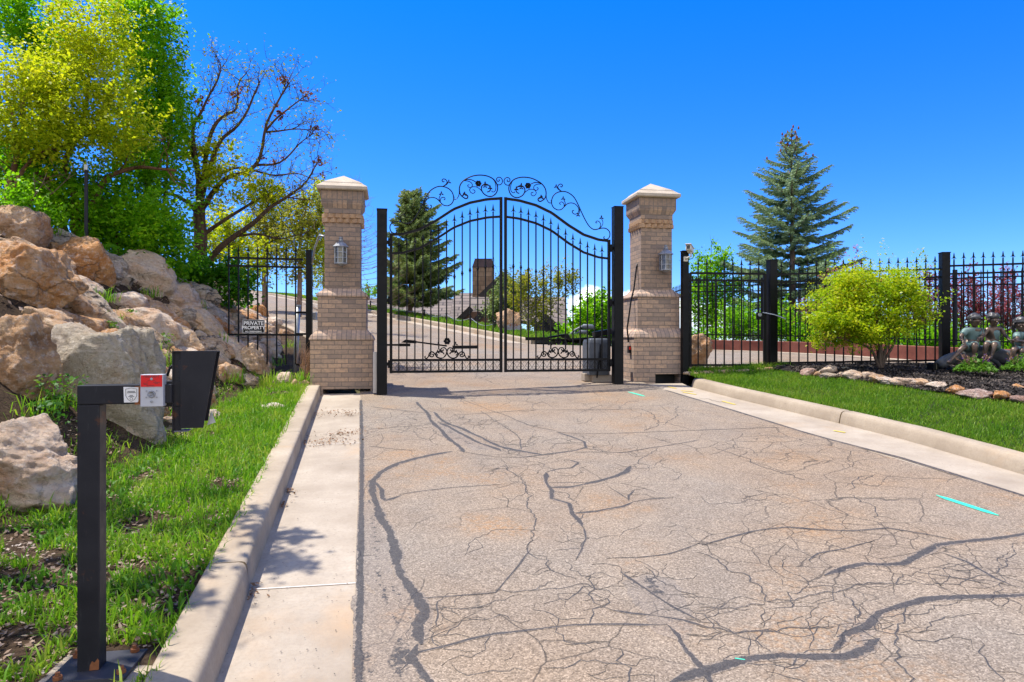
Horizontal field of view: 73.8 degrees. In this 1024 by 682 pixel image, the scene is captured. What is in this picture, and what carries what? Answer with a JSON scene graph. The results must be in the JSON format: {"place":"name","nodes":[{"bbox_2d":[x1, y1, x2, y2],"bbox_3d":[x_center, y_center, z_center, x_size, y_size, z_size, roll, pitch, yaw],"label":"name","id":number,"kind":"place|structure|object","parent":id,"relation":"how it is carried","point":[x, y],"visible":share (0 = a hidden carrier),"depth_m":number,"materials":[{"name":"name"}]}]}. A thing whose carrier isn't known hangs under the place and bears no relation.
{"place":"outdoors","nodes":[
{"label":"outdoors","id":0,"kind":"place"},
{"bbox_2d":[0,235,309,681],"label":"embankment","id":1,"kind":"structure","parent":0,"point":[8,398],"depth_m":4.13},
{"bbox_2d":[0,204,52,247],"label":"boulder","id":2,"kind":"object","parent":1,"relation":"on","point":[28,224],"visible":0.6,"depth_m":9.09,"materials":[{"name":"stone"}]},
{"bbox_2d":[0,313,61,400],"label":"boulder","id":3,"kind":"object","parent":1,"relation":"on","point":[29,353],"visible":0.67,"depth_m":5.80,"materials":[{"name":"stone"}]},
{"bbox_2d":[0,413,76,511],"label":"boulder","id":4,"kind":"object","parent":1,"relation":"on","point":[38,464],"visible":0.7,"depth_m":4.58,"materials":[{"name":"stone"}]},
{"bbox_2d":[0,159,83,233],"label":"understorey bush","id":5,"kind":"object","parent":1,"relation":"on","point":[17,195],"visible":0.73,"depth_m":9.44,"materials":[{"name":"green plant"}]},
{"bbox_2d":[0,240,88,308],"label":"boulder","id":6,"kind":"object","parent":1,"relation":"on","point":[37,277],"visible":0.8,"depth_m":7.45,"materials":[{"name":"stone"}]},
{"bbox_2d":[21,306,76,329],"bbox_3d":[-4.994,-0.170,7.348,0.730,0.377,0.700,0,0,0],"label":"boulder","id":7,"kind":"object","parent":1,"relation":"on","point":[50,318],"visible":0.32,"depth_m":7.11,"materials":[{"name":"stone"}]},
{"bbox_2d":[0,17,105,204],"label":"scrub oak","id":8,"kind":"object","parent":1,"relation":"on","point":[15,140],"visible":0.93,"depth_m":10.45,"materials":[{"name":"green plant"}]},
{"bbox_2d":[0,236,126,328],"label":"boulder","id":9,"kind":"object","parent":1,"relation":"on","point":[90,302],"visible":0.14,"depth_m":8.35,"materials":[{"name":"stone"}]},
{"bbox_2d":[51,228,75,244],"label":"boulder","id":10,"kind":"object","parent":1,"relation":"on","point":[59,239],"visible":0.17,"depth_m":10.05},
{"bbox_2d":[0,0,145,229],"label":"maple tree","id":11,"kind":"object","parent":1,"relation":"on","point":[17,23],"visible":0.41,"depth_m":11.79,"materials":[{"name":"green plant"}]},
{"bbox_2d":[54,236,116,287],"bbox_3d":[-6.247,-1.006,9.880,0.948,1.018,0.800,0,0,0],"label":"boulder","id":12,"kind":"object","parent":1,"relation":"on","point":[89,257],"visible":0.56,"depth_m":9.68,"materials":[{"name":"stone"}]},
{"bbox_2d":[75,314,110,331],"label":"boulder","id":13,"kind":"object","parent":1,"relation":"on","point":[97,324],"visible":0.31,"depth_m":7.99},
{"bbox_2d":[21,309,176,424],"bbox_3d":[-5.717,-0.557,9.226,2.202,2.450,9.012,0,0,-23],"label":"slope spurge","id":14,"kind":"object","parent":1,"relation":"on","point":[59,403],"visible":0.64,"depth_m":5.71,"materials":[{"name":"green plant"}]},
{"bbox_2d":[1,0,216,233],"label":"scrub oak","id":15,"kind":"object","parent":1,"relation":"on","point":[102,55],"visible":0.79,"depth_m":11.19,"materials":[{"name":"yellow plant"}]},
{"bbox_2d":[51,322,166,444],"bbox_3d":[-3.968,0.637,6.495,1.299,1.631,0.600,0,0,0],"label":"boulder","id":16,"kind":"object","parent":1,"relation":"on","point":[128,355],"visible":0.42,"depth_m":6.32,"materials":[{"name":"stone"}]},
{"bbox_2d":[38,171,213,282],"bbox_3d":[-6.603,-1.863,11.576,2.974,1.966,2.409,0,0,-33],"label":"understorey bush","id":17,"kind":"object","parent":1,"relation":"on","point":[144,222],"visible":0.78,"depth_m":11.41,"materials":[{"name":"green plant"}]},
{"bbox_2d":[0,232,253,391],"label":"hillside litter","id":18,"kind":"object","parent":1,"relation":"on","point":[66,306],"visible":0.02,"depth_m":9.70,"materials":[{"name":"brown plant"}]},
{"bbox_2d":[39,351,219,681],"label":"access post","id":19,"kind":"object","parent":1,"relation":"on","point":[185,393],"visible":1,"depth_m":2.58,"materials":[{"name":"black metal"}]},
{"bbox_2d":[110,291,149,308],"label":"boulder","id":20,"kind":"object","parent":1,"relation":"on","point":[133,299],"visible":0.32,"depth_m":9.63,"materials":[{"name":"stone"}]},
{"bbox_2d":[112,309,150,326],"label":"rubble rock","id":21,"kind":"object","parent":1,"relation":"on","point":[131,318],"visible":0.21,"depth_m":8.94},
{"bbox_2d":[67,0,217,265],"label":"maple tree","id":22,"kind":"object","parent":1,"relation":"on","point":[162,88],"visible":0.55,"depth_m":13.06,"materials":[{"name":"green plant"}]},
{"bbox_2d":[121,249,176,296],"bbox_3d":[-6.142,-1.013,11.260,1.132,1.043,0.800,0,0,0],"label":"boulder","id":23,"kind":"object","parent":1,"relation":"on","point":[147,268],"visible":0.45,"depth_m":11.12,"materials":[{"name":"stone"}]},
{"bbox_2d":[119,307,184,348],"bbox_3d":[-5.049,-0.143,9.518,0.809,0.654,0.689,0,0,12],"label":"boulder","id":24,"kind":"object","parent":1,"relation":"on","point":[159,321],"visible":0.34,"depth_m":9.42,"materials":[{"name":"stone"}]},
{"bbox_2d":[0,364,306,681],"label":"fallen leaves","id":25,"kind":"object","parent":1,"relation":"on","point":[32,642],"visible":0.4,"depth_m":3.60,"materials":[{"name":"green plant"}]},
{"bbox_2d":[0,356,311,681],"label":"verge grass","id":26,"kind":"structure","parent":1,"relation":"on","point":[244,421],"depth_m":4.37,"materials":[{"name":"plant"}]},
{"bbox_2d":[5,226,313,418],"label":"slope weeds","id":27,"kind":"object","parent":1,"relation":"on","point":[167,365],"visible":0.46,"depth_m":9.24,"materials":[{"name":"green plant"}]},
{"bbox_2d":[148,299,177,319],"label":"boulder","id":28,"kind":"object","parent":1,"relation":"on","point":[161,307],"visible":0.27,"depth_m":10.32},
{"bbox_2d":[103,242,251,308],"bbox_3d":[-6.647,-1.291,13.564,2.832,1.180,6.313,0,0,-21],"label":"crest groundcover","id":29,"kind":"object","parent":1,"relation":"on","point":[121,251],"visible":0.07,"depth_m":11.03,"materials":[{"name":"green plant"}]},
{"bbox_2d":[176,284,201,308],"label":"boulder","id":30,"kind":"object","parent":1,"relation":"on","point":[186,291],"visible":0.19,"depth_m":11.60,"materials":[{"name":"stone"}]},
{"bbox_2d":[180,308,198,327],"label":"rubble rock","id":31,"kind":"object","parent":1,"relation":"on","point":[189,316],"visible":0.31,"depth_m":10.98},
{"bbox_2d":[182,327,205,350],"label":"boulder","id":32,"kind":"object","parent":1,"relation":"on","point":[194,342],"visible":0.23,"depth_m":9.88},
{"bbox_2d":[189,281,221,306],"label":"rubble rock","id":33,"kind":"object","parent":1,"relation":"on","point":[208,294],"visible":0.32,"depth_m":12.92,"materials":[{"name":"stone"}]},
{"bbox_2d":[188,307,226,336],"bbox_3d":[-5.150,-0.220,11.328,0.855,0.695,0.700,0,0,0],"label":"boulder","id":34,"kind":"object","parent":1,"relation":"on","point":[208,322],"visible":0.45,"depth_m":11.20,"materials":[{"name":"stone"}]},
{"bbox_2d":[200,298,227,322],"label":"rubble rock","id":35,"kind":"object","parent":1,"relation":"on","point":[212,309],"visible":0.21,"depth_m":12.35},
{"bbox_2d":[200,335,230,363],"bbox_3d":[-4.659,0.240,10.527,0.630,0.672,0.700,0,0,0],"label":"boulder","id":36,"kind":"object","parent":1,"relation":"on","point":[213,343],"visible":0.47,"depth_m":10.46,"materials":[{"name":"stone"}]},
{"bbox_2d":[173,243,264,310],"bbox_3d":[-5.978,-1.220,13.612,2.199,1.628,1.479,0,0,0],"label":"understorey bush","id":37,"kind":"object","parent":1,"relation":"on","point":[213,273],"visible":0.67,"depth_m":13.46,"materials":[{"name":"green plant"}]},
{"bbox_2d":[216,362,243,384],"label":"boulder","id":38,"kind":"object","parent":1,"relation":"on","point":[226,367],"visible":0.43,"depth_m":9.94,"materials":[{"name":"stone"}]},
{"bbox_2d":[134,31,343,266],"bbox_3d":[-5.758,-3.717,14.166,4.678,5.723,2.086,0,0,0],"label":"oak tree","id":39,"kind":"object","parent":1,"relation":"on","point":[211,166],"visible":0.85,"depth_m":14.08,"materials":[{"name":"brown plant"}]},
{"bbox_2d":[240,342,271,376],"bbox_3d":[-4.441,0.346,11.467,0.766,0.644,0.700,0,0,0],"label":"boulder","id":40,"kind":"object","parent":1,"relation":"on","point":[255,359],"visible":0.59,"depth_m":11.24,"materials":[{"name":"stone"}]},
{"bbox_2d":[227,243,302,364],"bbox_3d":[-4.136,-0.634,11.423,1.239,2.059,0.032,0,0,-7],"label":"side fence","id":41,"kind":"object","parent":1,"relation":"on","point":[266,258],"visible":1,"depth_m":11.42,"materials":[{"name":"metal"}]},
{"bbox_2d":[242,320,264,332],"bbox_3d":[-4.288,-0.241,11.336,0.377,0.229,0.013,0,0,-5],"label":"private property sign","id":42,"kind":"object","parent":41,"relation":"attached to","point":[253,326],"visible":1,"depth_m":11.33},
{"bbox_2d":[293,305,305,372],"bbox_3d":[-3.697,0.057,11.887,0.254,1.375,0.123,0,0,0],"label":"steel pipe post","id":43,"kind":"object","parent":1,"relation":"on","point":[298,313],"visible":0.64,"depth_m":11.86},
{"bbox_2d":[305,250,312,374],"bbox_3d":[-3.416,-0.348,11.500,0.112,2.358,0.112,0,0,-6],"label":"fence post","id":44,"kind":"object","parent":1,"relation":"on","point":[309,297],"visible":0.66,"depth_m":11.45,"materials":[{"name":"metal"}]},
{"bbox_2d":[250,289,582,343],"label":"verge","id":45,"kind":"structure","parent":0,"point":[575,341],"depth_m":20.95,"materials":[{"name":"plant"}]},
{"bbox_2d":[284,176,413,316],"bbox_3d":[-5.031,-2.760,20.737,4.377,4.872,3.359,0,0,0],"label":"larch tree","id":46,"kind":"object","parent":45,"relation":"on","point":[364,246],"visible":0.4,"depth_m":20.91,"materials":[{"name":"green plant"}]},
{"bbox_2d":[387,186,464,312],"bbox_3d":[-3.978,-3.827,29.933,3.846,5.759,4.996,0,0,0],"label":"spruce tree","id":47,"kind":"object","parent":45,"relation":"on","point":[408,206],"visible":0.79,"depth_m":29.26,"materials":[{"name":"green plant"}]},
{"bbox_2d":[268,292,591,338],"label":"turf","id":48,"kind":"structure","parent":45,"relation":"on","point":[488,327],"depth_m":24.45,"materials":[{"name":"green plant"}]},
{"bbox_2d":[497,253,584,330],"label":"garden tree","id":49,"kind":"object","parent":48,"relation":"on","point":[539,297],"visible":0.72,"depth_m":23.53,"materials":[{"name":"green plant"}]},
{"bbox_2d":[473,260,519,324],"bbox_3d":[-0.384,-1.661,25.508,1.869,3.052,1.873,0,0,-43],"label":"juniper bush","id":50,"kind":"object","parent":45,"relation":"on","point":[496,302],"visible":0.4,"depth_m":25.34,"materials":[{"name":"green plant"}]},
{"bbox_2d":[496,308,519,330],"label":"boulder","id":51,"kind":"object","parent":45,"relation":"on","point":[510,317],"visible":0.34,"depth_m":22.45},
{"bbox_2d":[0,0,1023,344],"label":"sky","id":52,"kind":"structure","parent":0,"point":[916,107],"materials":[{"name":"blue"}]},
{"bbox_2d":[328,342,696,397],"bbox_3d":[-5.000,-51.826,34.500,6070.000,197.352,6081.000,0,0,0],"label":"ground","id":53,"kind":"structure","parent":0,"point":[691,378],"depth_m":11.74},
{"bbox_2d":[192,196,270,287],"bbox_3d":[-9.763,-2.931,24.033,2.793,4.295,2.721,0,0,-35],"label":"tree","id":54,"kind":"object","parent":53,"relation":"on","point":[218,236],"visible":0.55,"depth_m":23.72,"materials":[{"name":"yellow plant"}]},
{"bbox_2d":[309,176,374,394],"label":"gate pillar","id":55,"kind":"structure","parent":53,"relation":"on","point":[341,338],"depth_m":10.69,"materials":[{"name":"beige brick"}]},
{"bbox_2d":[333,237,348,265],"bbox_3d":[-2.671,-1.396,10.660,0.236,0.455,0.296,0,0,-10],"label":"wall lantern","id":56,"kind":"object","parent":55,"relation":"attached to","point":[340,252],"depth_m":10.57,"materials":[{"name":"silver metal"}]},
{"bbox_2d":[373,208,386,394],"bbox_3d":[-1.997,-0.501,10.345,0.214,2.994,0.162,0,0,-11],"label":"gate post","id":57,"kind":"object","parent":53,"relation":"on","point":[380,371],"visible":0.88,"depth_m":10.28,"materials":[{"name":"metal"}]},
{"bbox_2d":[387,174,502,372],"bbox_3d":[-1.020,-1.055,10.549,1.793,3.091,0.076,0,0,-11],"label":"gate leaf","id":58,"kind":"object","parent":57,"relation":"attached to","point":[446,340],"visible":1,"depth_m":10.57,"materials":[{"name":"black paint"}]},
{"bbox_2d":[387,340,476,348],"bbox_3d":[-1.257,0.050,10.655,1.440,0.144,0.131,0,0,0],"label":"gate opener","id":59,"kind":"object","parent":58,"relation":"attached to","point":[403,343],"visible":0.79,"depth_m":10.63,"materials":[{"name":"black paint"}]},
{"bbox_2d":[368,259,568,344],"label":"house","id":60,"kind":"structure","parent":53,"relation":"on","point":[458,299],"depth_m":35.96,"materials":[{"name":"stone"}]},
{"bbox_2d":[549,284,611,346],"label":"leafy tree","id":61,"kind":"object","parent":53,"relation":"on","point":[590,312],"visible":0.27,"depth_m":26.55,"materials":[{"name":"plant"}]},
{"bbox_2d":[611,206,623,383],"bbox_3d":[1.708,-0.630,11.050,0.162,3.085,0.162,0,0,-11],"label":"gate post","id":62,"kind":"object","parent":53,"relation":"on","point":[617,294],"visible":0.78,"depth_m":10.98,"materials":[{"name":"metal"}]},
{"bbox_2d":[504,177,612,371],"bbox_3d":[0.750,-1.055,10.886,1.793,3.091,0.076,0,0,-11],"label":"gate leaf","id":63,"kind":"object","parent":62,"relation":"attached to","point":[558,340],"visible":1,"depth_m":10.88,"materials":[{"name":"black paint"}]},
{"bbox_2d":[622,184,680,383],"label":"gate pillar","id":64,"kind":"structure","parent":53,"relation":"on","point":[654,343],"depth_m":11.45,"materials":[{"name":"beige brick"}]},
{"bbox_2d":[658,245,672,271],"bbox_3d":[2.555,-1.373,11.400,0.236,0.455,0.296,0,0,-10],"label":"wall lantern","id":65,"kind":"object","parent":64,"relation":"attached to","point":[665,259],"depth_m":11.31,"materials":[{"name":"silver metal"}]},
{"bbox_2d":[680,250,688,385],"bbox_3d":[2.860,-0.353,11.300,0.119,2.280,0.119,0,0,-8],"label":"fence post","id":66,"kind":"object","parent":53,"relation":"on","point":[685,319],"visible":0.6,"depth_m":11.25,"materials":[{"name":"metal"}]},
{"bbox_2d":[689,259,785,369],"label":"pedestrian gate","id":67,"kind":"structure","parent":66,"relation":"attached to","point":[760,315],"depth_m":11.37,"materials":[{"name":"metal"}]},
{"bbox_2d":[673,238,754,339],"bbox_3d":[6.846,-0.889,23.142,2.687,5.355,2.427,0,0,0],"label":"leafy tree","id":68,"kind":"object","parent":53,"relation":"on","point":[723,256],"visible":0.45,"depth_m":22.78,"materials":[{"name":"plant"}]},
{"bbox_2d":[704,292,760,340],"bbox_3d":[6.071,-0.444,18.678,1.642,1.880,1.498,0,0,16],"label":"fence bush","id":69,"kind":"object","parent":53,"relation":"on","point":[720,329],"visible":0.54,"depth_m":18.48,"materials":[{"name":"green plant"}]},
{"bbox_2d":[746,294,806,340],"bbox_3d":[7.181,-0.349,18.152,2.027,1.887,1.560,0,0,17],"label":"fence bush","id":70,"kind":"object","parent":53,"relation":"on","point":[779,324],"visible":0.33,"depth_m":17.92,"materials":[{"name":"green plant"}]},
{"bbox_2d":[715,125,871,340],"bbox_3d":[9.043,-3.389,21.923,4.828,7.039,4.882,0,0,0],"label":"spruce tree","id":71,"kind":"object","parent":53,"relation":"on","point":[799,216],"visible":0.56,"depth_m":21.52,"materials":[{"name":"green plant"}]},
{"bbox_2d":[778,310,840,341],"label":"fence bush","id":72,"kind":"object","parent":53,"relation":"on","point":[802,338],"visible":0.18,"depth_m":17.62,"materials":[{"name":"green plant"}]},
{"bbox_2d":[712,340,1010,361],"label":"retaining wall","id":73,"kind":"structure","parent":53,"relation":"on","point":[865,351],"depth_m":15.00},
{"bbox_2d":[672,269,1021,345],"bbox_3d":[6.446,0.276,18.530,4.579,3.610,20.467,0,0,-14],"label":"boundary fence","id":74,"kind":"object","parent":73,"relation":"on","point":[929,279],"visible":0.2,"depth_m":13.88,"materials":[{"name":"metal"}]},
{"bbox_2d":[900,317,960,346],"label":"fence bush","id":75,"kind":"object","parent":53,"relation":"on","point":[912,343],"visible":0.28,"depth_m":15.39,"materials":[{"name":"green plant"}]},
{"bbox_2d":[911,265,951,332],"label":"plum shrub","id":76,"kind":"object","parent":53,"relation":"on","point":[932,296],"visible":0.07,"depth_m":16.18,"materials":[{"name":"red plant"}]},
{"bbox_2d":[937,258,997,331],"bbox_3d":[10.857,-0.874,16.024,1.819,2.187,1.336,0,0,0],"label":"plum shrub","id":77,"kind":"object","parent":53,"relation":"on","point":[977,302],"visible":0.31,"depth_m":15.96,"materials":[{"name":"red plant"}]},
{"bbox_2d":[985,261,1020,336],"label":"plum shrub","id":78,"kind":"object","parent":53,"relation":"on","point":[1018,299],"visible":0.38,"depth_m":15.50,"materials":[{"name":"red plant"}]},
{"bbox_2d":[241,293,1023,681],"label":"road","id":79,"kind":"structure","parent":0,"point":[541,527],"depth_m":4.13,"materials":[{"name":"asphalt"}]},
{"bbox_2d":[230,186,294,306],"bbox_3d":[-10.826,-4.042,29.984,3.416,5.513,3.457,0,0,0],"label":"tree","id":80,"kind":"object","parent":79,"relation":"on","point":[264,221],"visible":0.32,"depth_m":29.75,"materials":[{"name":"green plant"}]},
{"bbox_2d":[216,393,360,681],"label":"gutter","id":81,"kind":"object","parent":79,"relation":"on","point":[311,539],"visible":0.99,"depth_m":3.77,"materials":[{"name":"concrete"}]},
{"bbox_2d":[145,562,249,681],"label":"kerb","id":82,"kind":"structure","parent":81,"relation":"on","point":[199,645],"depth_m":2.91,"materials":[{"name":"concrete"}]},
{"bbox_2d":[208,431,301,588],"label":"kerb","id":83,"kind":"structure","parent":81,"relation":"on","point":[248,533],"depth_m":4.47,"materials":[{"name":"concrete"}]},
{"bbox_2d":[281,385,320,443],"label":"kerb","id":84,"kind":"structure","parent":81,"relation":"on","point":[300,420],"depth_m":8.21,"materials":[{"name":"concrete"}]},
{"bbox_2d":[247,409,379,599],"bbox_3d":[-1.561,1.096,6.363,0.864,0.443,5.854,0,0,-13],"label":"gutter debris","id":85,"kind":"object","parent":81,"relation":"on","point":[253,583],"visible":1,"depth_m":7.12,"materials":[{"name":"brown plant"}]},
{"bbox_2d":[261,190,324,316],"bbox_3d":[-8.459,-3.537,26.879,2.943,5.195,3.170,0,0,39],"label":"tree","id":86,"kind":"object","parent":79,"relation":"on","point":[299,224],"visible":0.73,"depth_m":26.77,"materials":[{"name":"green plant"}]},
{"bbox_2d":[294,174,324,297],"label":"tree","id":87,"kind":"object","parent":79,"relation":"on","point":[319,257],"visible":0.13,"depth_m":33.65,"materials":[{"name":"green plant"}]},
{"bbox_2d":[254,293,525,343],"bbox_3d":[-11.707,-2.176,39.853,1.258,4.513,47.586,0,0,-31],"label":"gutter","id":88,"kind":"object","parent":79,"relation":"on","point":[472,334],"visible":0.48,"depth_m":24.05,"materials":[{"name":"concrete"}]},
{"bbox_2d":[251,291,534,343],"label":"kerb","id":89,"kind":"structure","parent":79,"relation":"on","point":[473,330],"depth_m":24.24,"materials":[{"name":"concrete"}]},
{"bbox_2d":[590,375,611,381],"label":"concrete block","id":90,"kind":"structure","parent":79,"relation":"on","point":[603,378],"depth_m":11.30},
{"bbox_2d":[583,329,611,377],"bbox_3d":[1.465,0.199,11.420,0.454,0.815,0.482,0,0,-11],"label":"opener cabinet","id":91,"kind":"object","parent":90,"relation":"on","point":[591,347],"visible":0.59,"depth_m":11.24,"materials":[{"name":"grey plastic"}]},
{"bbox_2d":[692,333,712,366],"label":"boulder","id":92,"kind":"object","parent":79,"relation":"on","point":[702,348],"visible":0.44,"depth_m":12.44,"materials":[{"name":"stone"}]},
{"bbox_2d":[649,383,1023,494],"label":"gutter","id":93,"kind":"object","parent":79,"relation":"on","point":[979,471],"visible":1,"depth_m":6.73,"materials":[{"name":"concrete"}]},
{"bbox_2d":[691,378,848,423],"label":"kerb","id":94,"kind":"structure","parent":93,"relation":"on","point":[821,411],"depth_m":8.71,"materials":[{"name":"concrete"}]},
{"bbox_2d":[840,411,1023,474],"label":"kerb","id":95,"kind":"structure","parent":93,"relation":"on","point":[995,455],"depth_m":6.34,"materials":[{"name":"concrete"}]},
{"bbox_2d":[689,368,1023,451],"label":"lawn","id":96,"kind":"structure","parent":0,"point":[952,411],"depth_m":7.62,"materials":[{"name":"plant"}]},
{"bbox_2d":[688,360,792,374],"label":"grass","id":97,"kind":"structure","parent":96,"relation":"on","point":[734,367],"depth_m":11.27,"materials":[{"name":"plant"}]},
{"bbox_2d":[765,259,777,365],"bbox_3d":[4.360,-0.347,11.450,0.149,2.029,0.149,0,0,-10],"label":"fence post","id":98,"kind":"object","parent":96,"relation":"on","point":[772,308],"visible":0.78,"depth_m":11.39,"materials":[{"name":"metal"}]},
{"bbox_2d":[778,257,939,364],"bbox_3d":[5.695,-0.481,11.265,2.535,1.795,0.030,0,0,8],"label":"iron fence","id":99,"kind":"object","parent":98,"relation":"attached to","point":[861,263],"visible":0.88,"depth_m":11.30,"materials":[{"name":"metal"}]},
{"bbox_2d":[770,361,1023,399],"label":"planting bed","id":100,"kind":"object","parent":96,"relation":"on","point":[785,368],"visible":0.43,"depth_m":9.62,"materials":[{"name":"wood"}]},
{"bbox_2d":[783,234,957,367],"bbox_3d":[5.604,-0.601,10.522,2.521,2.175,1.632,0,0,-17],"label":"golden shrub","id":101,"kind":"object","parent":100,"relation":"on","point":[864,321],"visible":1,"depth_m":10.31,"materials":[{"name":"green plant"}]},
{"bbox_2d":[888,377,915,387],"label":"edging stone","id":102,"kind":"object","parent":100,"relation":"on","point":[898,381],"visible":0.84,"depth_m":9.07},
{"bbox_2d":[956,388,993,399],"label":"edging stone","id":103,"kind":"object","parent":100,"relation":"on","point":[979,393],"visible":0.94,"depth_m":8.05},
{"bbox_2d":[953,353,998,373],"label":"sage plant","id":104,"kind":"object","parent":100,"relation":"on","point":[980,365],"visible":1,"depth_m":9.51,"materials":[{"name":"green plant"}]},
{"bbox_2d":[935,312,1023,368],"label":"children statue","id":105,"kind":"object","parent":100,"relation":"on","point":[973,336],"visible":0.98,"depth_m":10.30,"materials":[{"name":"grey metal"}]},
{"bbox_2d":[1000,353,1023,370],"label":"sage plant","id":106,"kind":"object","parent":100,"relation":"on","point":[1018,364],"visible":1,"depth_m":9.79,"materials":[{"name":"green plant"}]},
{"bbox_2d":[938,252,950,358],"bbox_3d":[7.020,-0.405,11.080,0.139,2.069,0.139,0,0,6],"label":"fence post","id":107,"kind":"object","parent":96,"relation":"on","point":[943,292],"visible":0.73,"depth_m":11.02,"materials":[{"name":"metal"}]},
{"bbox_2d":[950,251,1023,360],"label":"iron fence","id":108,"kind":"object","parent":107,"relation":"attached to","point":[993,264],"visible":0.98,"depth_m":10.98,"materials":[{"name":"metal"}]},
{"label":"rubble rock","id":109,"kind":"object","parent":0,"visible":0},
{"bbox_2d":[84,164,87,235],"bbox_3d":[-6.652,-1.959,10.660,0.050,1.585,0.047,0,0,-20],"label":"steel stake","id":110,"kind":"object","parent":109,"relation":"on","point":[86,199],"visible":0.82,"depth_m":10.64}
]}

